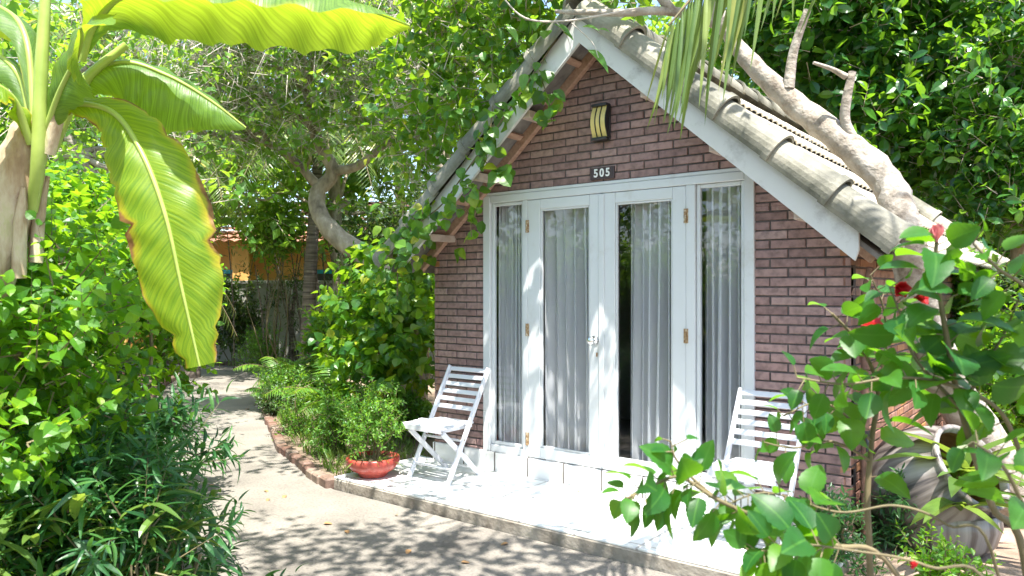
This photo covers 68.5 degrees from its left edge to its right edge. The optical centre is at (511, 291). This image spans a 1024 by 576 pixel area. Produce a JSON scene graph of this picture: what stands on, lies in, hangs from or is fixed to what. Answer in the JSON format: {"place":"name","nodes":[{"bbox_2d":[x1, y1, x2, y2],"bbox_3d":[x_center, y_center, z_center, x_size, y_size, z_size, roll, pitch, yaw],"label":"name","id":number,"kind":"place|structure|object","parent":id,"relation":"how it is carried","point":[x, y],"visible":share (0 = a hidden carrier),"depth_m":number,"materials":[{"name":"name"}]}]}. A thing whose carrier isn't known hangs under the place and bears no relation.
{"place":"outdoors","nodes":[
{"label":"outdoors","id":0,"kind":"place"},
{"bbox_2d":[114,140,293,377],"bbox_3d":[-5.674,-0.577,13.551,3.496,4.278,3.306,0,0,38],"label":"tree","id":1,"kind":"object","parent":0,"point":[217,198],"visible":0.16,"depth_m":12.82,"materials":[{"name":"green plant"}]},
{"bbox_2d":[130,353,294,366],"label":"lawn grass","id":2,"kind":"structure","parent":0,"point":[218,360],"depth_m":15.92,"materials":[{"name":"green plant"}]},
{"bbox_2d":[272,364,434,476],"bbox_3d":[0.463,1.510,12.759,10.536,0.030,9.490,0,0,-33],"label":"planting bed","id":3,"kind":"object","parent":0,"point":[431,440],"visible":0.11,"depth_m":7.36,"materials":[{"name":"soil"}]},
{"bbox_2d":[228,194,308,367],"bbox_3d":[-4.465,-0.173,14.041,1.712,3.436,1.688,0,0,38],"label":"shrub","id":4,"kind":"object","parent":3,"relation":"on","point":[284,208],"visible":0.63,"depth_m":13.87,"materials":[{"name":"green plant"}]},
{"bbox_2d":[254,376,294,419],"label":"shrub","id":5,"kind":"object","parent":3,"relation":"on","point":[268,403],"visible":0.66,"depth_m":9.09,"materials":[{"name":"green plant"}]},
{"bbox_2d":[234,356,318,389],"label":"fern","id":6,"kind":"object","parent":3,"relation":"on","point":[255,365],"visible":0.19,"depth_m":11.73,"materials":[{"name":"green plant"}]},
{"bbox_2d":[222,230,331,371],"bbox_3d":[-4.378,-0.004,15.299,2.384,3.179,2.819,0,0,17],"label":"bamboo clump","id":7,"kind":"object","parent":3,"relation":"on","point":[291,324],"visible":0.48,"depth_m":14.96,"materials":[{"name":"brown plant"}]},
{"bbox_2d":[245,380,312,408],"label":"fern","id":8,"kind":"object","parent":3,"relation":"on","point":[257,390],"visible":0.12,"depth_m":9.67,"materials":[{"name":"green plant"}]},
{"bbox_2d":[253,360,313,407],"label":"shrub","id":9,"kind":"object","parent":3,"relation":"on","point":[275,376],"visible":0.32,"depth_m":9.53,"materials":[{"name":"green plant"}]},
{"bbox_2d":[245,351,365,393],"bbox_3d":[-2.665,1.148,10.496,1.751,0.865,1.761,0,0,38],"label":"cycad","id":10,"kind":"object","parent":3,"relation":"on","point":[311,377],"visible":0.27,"depth_m":10.12,"materials":[{"name":"green plant"}]},
{"bbox_2d":[207,115,419,368],"bbox_3d":[-3.336,-0.794,13.609,3.862,4.718,3.800,0,0,38],"label":"palm tree","id":11,"kind":"object","parent":3,"relation":"on","point":[310,268],"visible":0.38,"depth_m":13.42,"materials":[{"name":"green plant"}]},
{"bbox_2d":[108,0,521,399],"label":"crooked tree","id":12,"kind":"object","parent":3,"relation":"on","point":[235,102],"visible":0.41,"depth_m":8.87,"materials":[{"name":"green plant"}]},
{"bbox_2d":[270,365,360,440],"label":"shrub","id":13,"kind":"object","parent":3,"relation":"on","point":[299,422],"visible":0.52,"depth_m":7.89,"materials":[{"name":"green plant"}]},
{"bbox_2d":[262,355,393,416],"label":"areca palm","id":14,"kind":"object","parent":3,"relation":"on","point":[299,391],"visible":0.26,"depth_m":7.92,"materials":[{"name":"green plant"}]},
{"bbox_2d":[291,282,367,385],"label":"shrub","id":15,"kind":"object","parent":3,"relation":"on","point":[320,324],"visible":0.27,"depth_m":10.30,"materials":[{"name":"green plant"}]},
{"bbox_2d":[302,385,359,454],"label":"shrub","id":16,"kind":"object","parent":3,"relation":"on","point":[332,419],"visible":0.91,"depth_m":6.86,"materials":[{"name":"green plant"}]},
{"bbox_2d":[195,2,478,299],"bbox_3d":[-3.334,-3.058,14.141,6.125,9.314,6.076,0,0,38],"label":"background tree","id":17,"kind":"object","parent":3,"relation":"on","point":[292,186],"visible":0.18,"depth_m":13.11,"materials":[{"name":"green plant"}]},
{"bbox_2d":[283,206,404,370],"bbox_3d":[-2.827,-0.047,14.075,2.562,3.267,2.466,0,0,10],"label":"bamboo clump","id":18,"kind":"object","parent":3,"relation":"on","point":[347,282],"visible":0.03,"depth_m":13.88,"materials":[{"name":"green plant"}]},
{"bbox_2d":[275,396,432,475],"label":"plant","id":19,"kind":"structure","parent":3,"relation":"on","point":[330,453],"depth_m":7.00,"materials":[{"name":"green plant"}]},
{"bbox_2d":[308,227,434,415],"bbox_3d":[-1.342,0.412,8.157,1.690,2.229,1.962,0,0,20],"label":"vine covered tree","id":20,"kind":"object","parent":3,"relation":"on","point":[403,358],"visible":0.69,"depth_m":7.64,"materials":[{"name":"green plant"}]},
{"bbox_2d":[338,377,409,441],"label":"shrub","id":21,"kind":"object","parent":3,"relation":"on","point":[357,390],"visible":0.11,"depth_m":7.54,"materials":[{"name":"green plant"}]},
{"bbox_2d":[323,193,430,353],"bbox_3d":[-2.210,-0.110,13.159,2.223,3.309,2.209,0,0,38],"label":"shrub","id":22,"kind":"object","parent":3,"relation":"on","point":[354,231],"visible":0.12,"depth_m":12.63,"materials":[{"name":"green plant"}]},
{"bbox_2d":[362,170,434,380],"bbox_3d":[-1.359,-0.231,12.539,2.442,3.551,1.930,0,0,38],"label":"shrub","id":23,"kind":"object","parent":3,"relation":"on","point":[399,211],"visible":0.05,"depth_m":12.46,"materials":[{"name":"green plant"}]},
{"bbox_2d":[386,384,434,439],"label":"shrub","id":24,"kind":"object","parent":3,"relation":"on","point":[415,407],"visible":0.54,"depth_m":7.60,"materials":[{"name":"green plant"}]},
{"bbox_2d":[295,0,562,277],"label":"background tree","id":25,"kind":"object","parent":3,"relation":"on","point":[361,194],"visible":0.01,"depth_m":15.10,"materials":[{"name":"green plant"}]},
{"bbox_2d":[355,0,682,193],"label":"verge tree","id":26,"kind":"object","parent":3,"relation":"on","point":[440,32],"visible":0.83,"depth_m":6.16,"materials":[{"name":"green plant"}]},
{"bbox_2d":[705,0,1007,239],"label":"broad leaved tree","id":27,"kind":"object","parent":3,"relation":"on","point":[895,60],"visible":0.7,"depth_m":9.60,"materials":[{"name":"green plant"}]},
{"bbox_2d":[70,363,674,575],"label":"path","id":28,"kind":"structure","parent":0,"point":[290,532],"depth_m":4.85,"materials":[{"name":"concrete"}]},
{"bbox_2d":[646,0,871,137],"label":"coconut palm","id":29,"kind":"object","parent":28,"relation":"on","point":[689,46],"visible":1,"depth_m":3.13,"materials":[{"name":"green plant"}]},
{"bbox_2d":[6,0,956,230],"label":"sky","id":30,"kind":"structure","parent":0,"point":[655,2],"materials":[{"name":"white"}]},
{"bbox_2d":[601,213,1023,575],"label":"hibiscus shrub","id":31,"kind":"object","parent":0,"point":[809,544],"visible":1,"depth_m":1.67,"materials":[{"name":"green plant"}]},
{"bbox_2d":[843,441,1023,575],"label":"sandy soil","id":32,"kind":"structure","parent":0,"point":[1006,551],"depth_m":4.24,"materials":[{"name":"beige sand"}]},
{"bbox_2d":[505,0,1023,525],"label":"leaning tree","id":33,"kind":"object","parent":32,"relation":"on","point":[875,170],"visible":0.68,"depth_m":4.56,"materials":[{"name":"beige plant"}]},
{"bbox_2d":[793,482,891,575],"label":"shrub","id":34,"kind":"object","parent":32,"relation":"on","point":[843,534],"visible":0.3,"depth_m":4.04,"materials":[{"name":"green plant"}]},
{"bbox_2d":[855,462,936,557],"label":"shrub","id":35,"kind":"object","parent":32,"relation":"on","point":[888,538],"visible":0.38,"depth_m":4.36,"materials":[{"name":"green plant"}]},
{"bbox_2d":[871,424,1010,539],"bbox_3d":[2.523,1.166,4.530,0.803,0.760,0.724,0,0,38],"label":"tipped urn","id":36,"kind":"object","parent":32,"relation":"on","point":[924,482],"visible":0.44,"depth_m":4.30,"materials":[{"name":"grey ceramic"}]},
{"bbox_2d":[873,417,1023,497],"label":"spider plant","id":37,"kind":"object","parent":36,"relation":"in","point":[965,467],"visible":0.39,"depth_m":4.27,"materials":[{"name":"green plant"}]},
{"bbox_2d":[876,491,1023,533],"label":"spider plant","id":38,"kind":"object","parent":36,"relation":"in","point":[935,506],"visible":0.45,"depth_m":4.05,"materials":[{"name":"green plant"}]},
{"bbox_2d":[891,518,1003,575],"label":"shrub","id":39,"kind":"object","parent":32,"relation":"on","point":[945,554],"visible":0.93,"depth_m":3.54,"materials":[{"name":"green plant"}]},
{"bbox_2d":[905,517,1003,559],"bbox_3d":[2.537,1.407,4.281,0.548,0.265,0.222,0,0,9],"label":"broken pot","id":40,"kind":"object","parent":32,"relation":"on","point":[972,537],"visible":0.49,"depth_m":4.20,"materials":[{"name":"grey ceramic"}]},
{"bbox_2d":[902,0,1023,308],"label":"broad leaved tree","id":41,"kind":"object","parent":32,"relation":"on","point":[1000,204],"visible":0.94,"depth_m":8.70,"materials":[{"name":"green plant"}]},
{"bbox_2d":[943,232,1004,344],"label":"shrub","id":42,"kind":"object","parent":32,"relation":"on","point":[959,300],"visible":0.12,"depth_m":7.50,"materials":[{"name":"green plant"}]},
{"bbox_2d":[955,311,1023,445],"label":"shrub","id":43,"kind":"object","parent":32,"relation":"on","point":[984,388],"visible":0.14,"depth_m":6.24,"materials":[{"name":"green plant"}]},
{"bbox_2d":[972,253,1023,376],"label":"shrub","id":44,"kind":"object","parent":32,"relation":"on","point":[1004,284],"visible":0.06,"depth_m":6.86,"materials":[{"name":"green plant"}]},
{"bbox_2d":[978,282,1023,450],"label":"shrub","id":45,"kind":"object","parent":32,"relation":"on","point":[1011,416],"visible":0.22,"depth_m":6.12,"materials":[{"name":"green plant"}]},
{"label":"ground","id":46,"kind":"structure","parent":0,"visible":0},
{"bbox_2d":[0,0,117,219],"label":"background tree","id":47,"kind":"object","parent":46,"relation":"on","point":[14,7],"visible":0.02,"depth_m":8.88,"materials":[{"name":"green plant"}]},
{"bbox_2d":[0,493,119,575],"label":"strap leaf plant","id":48,"kind":"object","parent":46,"relation":"on","point":[75,506],"visible":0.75,"depth_m":2.63,"materials":[{"name":"green plant"}]},
{"bbox_2d":[0,0,181,132],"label":"palm tree","id":49,"kind":"object","parent":46,"relation":"on","point":[62,32],"visible":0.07,"depth_m":12.80,"materials":[{"name":"green plant"}]},
{"bbox_2d":[7,366,175,455],"bbox_3d":[-2.979,1.080,4.794,1.382,1.331,1.251,0,0,4],"label":"narrow leaved shrub","id":50,"kind":"object","parent":46,"relation":"on","point":[123,402],"depth_m":4.97,"materials":[{"name":"green plant"}]},
{"bbox_2d":[0,494,196,575],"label":"strap leaf plant","id":51,"kind":"object","parent":46,"relation":"on","point":[53,527],"visible":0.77,"depth_m":2.76,"materials":[{"name":"green plant"}]},
{"bbox_2d":[0,150,227,575],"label":"hedge bush","id":52,"kind":"object","parent":46,"relation":"on","point":[72,303],"visible":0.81,"depth_m":2.97,"materials":[{"name":"green plant"}]},
{"bbox_2d":[4,366,225,575],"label":"narrow leaved shrub","id":53,"kind":"object","parent":46,"relation":"on","point":[126,407],"visible":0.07,"depth_m":3.48,"materials":[{"name":"green plant"}]},
{"bbox_2d":[0,0,241,351],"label":"tree","id":54,"kind":"object","parent":46,"relation":"on","point":[70,145],"visible":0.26,"depth_m":7.08,"materials":[{"name":"green plant"}]},
{"bbox_2d":[2,372,249,570],"bbox_3d":[-2.414,1.088,4.144,1.847,1.331,1.325,0,0,-19],"label":"narrow leaved shrub","id":55,"kind":"object","parent":46,"relation":"on","point":[224,450],"visible":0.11,"depth_m":3.99,"materials":[{"name":"green plant"}]},
{"bbox_2d":[48,0,229,232],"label":"background tree","id":56,"kind":"object","parent":46,"relation":"on","point":[58,53],"visible":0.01,"depth_m":13.05,"materials":[{"name":"green plant"}]},
{"bbox_2d":[117,343,178,464],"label":"narrow leaved shrub","id":57,"kind":"object","parent":46,"relation":"on","point":[124,373],"visible":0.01,"depth_m":5.42,"materials":[{"name":"green plant"}]},
{"bbox_2d":[120,372,178,399],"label":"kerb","id":58,"kind":"structure","parent":46,"relation":"on","point":[173,378],"depth_m":12.49,"materials":[{"name":"brick"}]},
{"bbox_2d":[70,483,236,575],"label":"strap leaf plant","id":59,"kind":"object","parent":46,"relation":"on","point":[194,525],"visible":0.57,"depth_m":2.97,"materials":[{"name":"green plant"}]},
{"bbox_2d":[0,398,307,575],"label":"narrow leaved shrub","id":60,"kind":"object","parent":46,"relation":"on","point":[89,474],"visible":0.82,"depth_m":2.91,"materials":[{"name":"green plant"}]},
{"bbox_2d":[113,291,236,375],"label":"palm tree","id":61,"kind":"object","parent":46,"relation":"on","point":[229,322],"visible":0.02,"depth_m":11.65,"materials":[{"name":"green plant"}]},
{"bbox_2d":[0,0,409,368],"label":"banana plant","id":62,"kind":"object","parent":46,"relation":"on","point":[165,208],"visible":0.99,"depth_m":2.70,"materials":[{"name":"green plant"}]},
{"bbox_2d":[126,359,334,488],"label":"kerb","id":63,"kind":"structure","parent":46,"relation":"on","point":[306,466],"depth_m":6.85,"materials":[{"name":"brick"}]},
{"bbox_2d":[229,321,289,369],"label":"shrub","id":64,"kind":"object","parent":46,"relation":"on","point":[252,346],"visible":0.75,"depth_m":14.40,"materials":[{"name":"green plant"}]},
{"bbox_2d":[124,201,408,348],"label":"background house","id":65,"kind":"structure","parent":46,"relation":"on","point":[236,259],"depth_m":19.00,"materials":[{"name":"orange paint"}]},
{"bbox_2d":[317,270,331,273],"bbox_3d":[-4.600,0.210,18.980,1.300,1.500,0.060,0,0,0],"label":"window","id":66,"kind":"structure","parent":65,"relation":"in","point":[320,272],"depth_m":18.95,"materials":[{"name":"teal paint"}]},
{"bbox_2d":[435,0,679,173],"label":"background tree","id":67,"kind":"object","parent":46,"relation":"on","point":[656,28],"visible":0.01,"depth_m":15.33,"materials":[{"name":"green plant"}]},
{"bbox_2d":[334,479,864,575],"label":"porch slab","id":68,"kind":"structure","parent":46,"relation":"on","point":[675,567],"depth_m":4.66,"materials":[{"name":"concrete"}]},
{"bbox_2d":[334,456,864,575],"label":"porch floor","id":69,"kind":"structure","parent":68,"relation":"on","point":[566,508],"depth_m":5.09,"materials":[{"name":"concrete"}]},
{"bbox_2d":[346,450,399,478],"bbox_3d":[-1.097,1.376,5.938,0.424,0.152,0.424,0,0,38],"label":"planter bowl","id":70,"kind":"object","parent":69,"relation":"on","point":[369,469],"visible":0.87,"depth_m":5.80,"materials":[{"name":"red ceramic"}]},
{"bbox_2d":[334,376,408,460],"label":"potted shrub","id":71,"kind":"object","parent":70,"relation":"in","point":[378,427],"visible":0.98,"depth_m":5.89,"materials":[{"name":"green plant"}]},
{"bbox_2d":[341,450,404,468],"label":"potted plant","id":72,"kind":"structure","parent":70,"relation":"in","point":[379,459],"depth_m":5.92,"materials":[{"name":"green plant"}]},
{"bbox_2d":[403,365,489,484],"bbox_3d":[-0.514,1.038,5.938,0.440,0.854,0.566,0,0,38],"label":"folding chair","id":73,"kind":"object","parent":69,"relation":"on","point":[442,426],"visible":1,"depth_m":5.94,"materials":[{"name":"white paint"}]},
{"bbox_2d":[707,388,807,543],"bbox_3d":[1.452,1.038,4.443,0.440,0.854,0.566,0,0,38],"label":"folding chair","id":74,"kind":"object","parent":69,"relation":"on","point":[761,471],"visible":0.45,"depth_m":4.51,"materials":[{"name":"white paint"}]},
{"bbox_2d":[372,0,1009,542],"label":"bungalow","id":75,"kind":"object","parent":46,"relation":"on","point":[820,224],"visible":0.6,"depth_m":5.36,"materials":[{"name":"brown brick"}]},
{"bbox_2d":[349,30,564,354],"bbox_3d":[-0.456,-0.667,5.830,1.933,2.416,0.803,0,0,38],"label":"creeper","id":76,"kind":"object","parent":75,"relation":"attached to","point":[415,230],"visible":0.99,"depth_m":5.81,"materials":[{"name":"green plant"}]},
{"bbox_2d":[492,201,522,447],"bbox_3d":[-0.025,0.265,6.070,0.331,1.963,0.034,0,0,38],"label":"side window","id":77,"kind":"structure","parent":75,"relation":"in","point":[494,206],"depth_m":6.15,"materials":[{"name":"white paint"}]},
{"bbox_2d":[499,205,532,457],"bbox_3d":[0.037,0.260,6.162,0.326,2.200,0.146,0,0,38],"label":"curtain","id":78,"kind":"object","parent":75,"relation":"hanging from","point":[510,323],"visible":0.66,"depth_m":6.18,"materials":[{"name":"white fabric"}]},
{"bbox_2d":[525,194,603,468],"bbox_3d":[0.378,0.293,5.685,0.718,2.014,0.126,0,0,38],"label":"door","id":79,"kind":"structure","parent":75,"relation":"in","point":[594,458],"depth_m":5.67,"materials":[{"name":"white paint"}]},
{"bbox_2d":[543,207,604,469],"bbox_3d":[0.469,0.260,5.819,0.582,2.200,0.176,0,0,38],"label":"curtain","id":80,"kind":"object","parent":75,"relation":"hanging from","point":[566,250],"visible":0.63,"depth_m":5.83,"materials":[{"name":"white fabric"}]},
{"bbox_2d":[590,102,610,141],"bbox_3d":[0.642,-1.230,5.469,0.138,0.264,0.088,0,0,38],"label":"wall lamp","id":81,"kind":"object","parent":75,"relation":"attached to","point":[600,121],"visible":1,"depth_m":5.44,"materials":[{"name":"yellow glass"}]},
{"bbox_2d":[590,166,614,180],"bbox_3d":[0.660,-0.862,5.492,0.205,0.088,0.020,0,0,38],"label":"number plate","id":82,"kind":"object","parent":75,"relation":"attached to","point":[607,172],"visible":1,"depth_m":5.48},
{"bbox_2d":[602,186,687,482],"bbox_3d":[0.933,0.293,5.296,0.676,2.014,0.057,0,0,38],"label":"door","id":83,"kind":"structure","parent":75,"relation":"in","point":[677,195],"depth_m":5.31,"materials":[{"name":"white paint"}]},
{"bbox_2d":[631,201,685,483],"bbox_3d":[1.062,0.260,5.353,0.514,2.200,0.183,0,0,38],"label":"curtain","id":84,"kind":"object","parent":75,"relation":"hanging from","point":[650,322],"visible":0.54,"depth_m":5.38,"materials":[{"name":"white fabric"}]},
{"bbox_2d":[697,181,743,483],"bbox_3d":[1.384,0.265,4.972,0.334,1.963,0.034,0,0,38],"label":"side window","id":85,"kind":"structure","parent":75,"relation":"in","point":[736,183],"depth_m":5.05,"materials":[{"name":"white paint"}]},
{"bbox_2d":[705,185,740,472],"bbox_3d":[1.455,0.260,5.045,0.354,2.200,0.180,0,0,38],"label":"curtain","id":86,"kind":"object","parent":75,"relation":"hanging from","point":[723,310],"visible":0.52,"depth_m":5.06,"materials":[{"name":"white fabric"}]},
{"bbox_2d":[559,0,855,95],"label":"background tree","id":87,"kind":"object","parent":46,"relation":"on","point":[654,20],"depth_m":14.74,"materials":[{"name":"green plant"}]},
{"bbox_2d":[706,27,997,214],"bbox_3d":[6.682,-2.777,14.882,6.832,8.768,6.952,0,0,38],"label":"background tree","id":88,"kind":"object","parent":46,"relation":"on","point":[762,91],"depth_m":14.64,"materials":[{"name":"green plant"}]},
{"bbox_2d":[867,10,1019,285],"bbox_3d":[9.156,-2.332,14.610,6.708,7.898,6.657,0,0,38],"label":"background tree","id":89,"kind":"object","parent":46,"relation":"on","point":[995,234],"visible":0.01,"depth_m":12.69,"materials":[{"name":"green plant"}]},
{"bbox_2d":[918,116,1009,307],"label":"background tree","id":90,"kind":"object","parent":46,"relation":"on","point":[1007,253],"visible":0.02,"depth_m":12.49,"materials":[{"name":"green plant"}]},
{"label":"lawn","id":91,"kind":"structure","parent":0,"visible":0},
{"bbox_2d":[68,2,339,209],"bbox_3d":[-8.120,-4.588,19.103,7.785,12.363,8.164,0,0,38],"label":"background tree","id":92,"kind":"object","parent":91,"relation":"on","point":[79,3],"visible":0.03,"depth_m":17.97,"materials":[{"name":"green plant"}]},
{"bbox_2d":[147,35,325,230],"bbox_3d":[-7.997,-3.346,20.026,6.793,9.883,6.438,0,0,38],"label":"background tree","id":93,"kind":"object","parent":91,"relation":"on","point":[222,104],"visible":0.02,"depth_m":18.97,"materials":[{"name":"green plant"}]},
{"bbox_2d":[216,269,284,361],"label":"shrub","id":94,"kind":"object","parent":91,"relation":"on","point":[242,321],"visible":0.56,"depth_m":15.62,"materials":[{"name":"green plant"}]},
{"bbox_2d":[215,280,434,361],"bbox_3d":[-3.400,0.677,16.200,6.500,1.815,0.240,0,0,0],"label":"fence","id":95,"kind":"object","parent":91,"relation":"on","point":[271,319],"depth_m":16.12,"materials":[{"name":"brown wood"}]},
{"bbox_2d":[267,0,535,214],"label":"background tree","id":96,"kind":"object","parent":91,"relation":"on","point":[402,202],"depth_m":18.96,"materials":[{"name":"green plant"}]}
]}

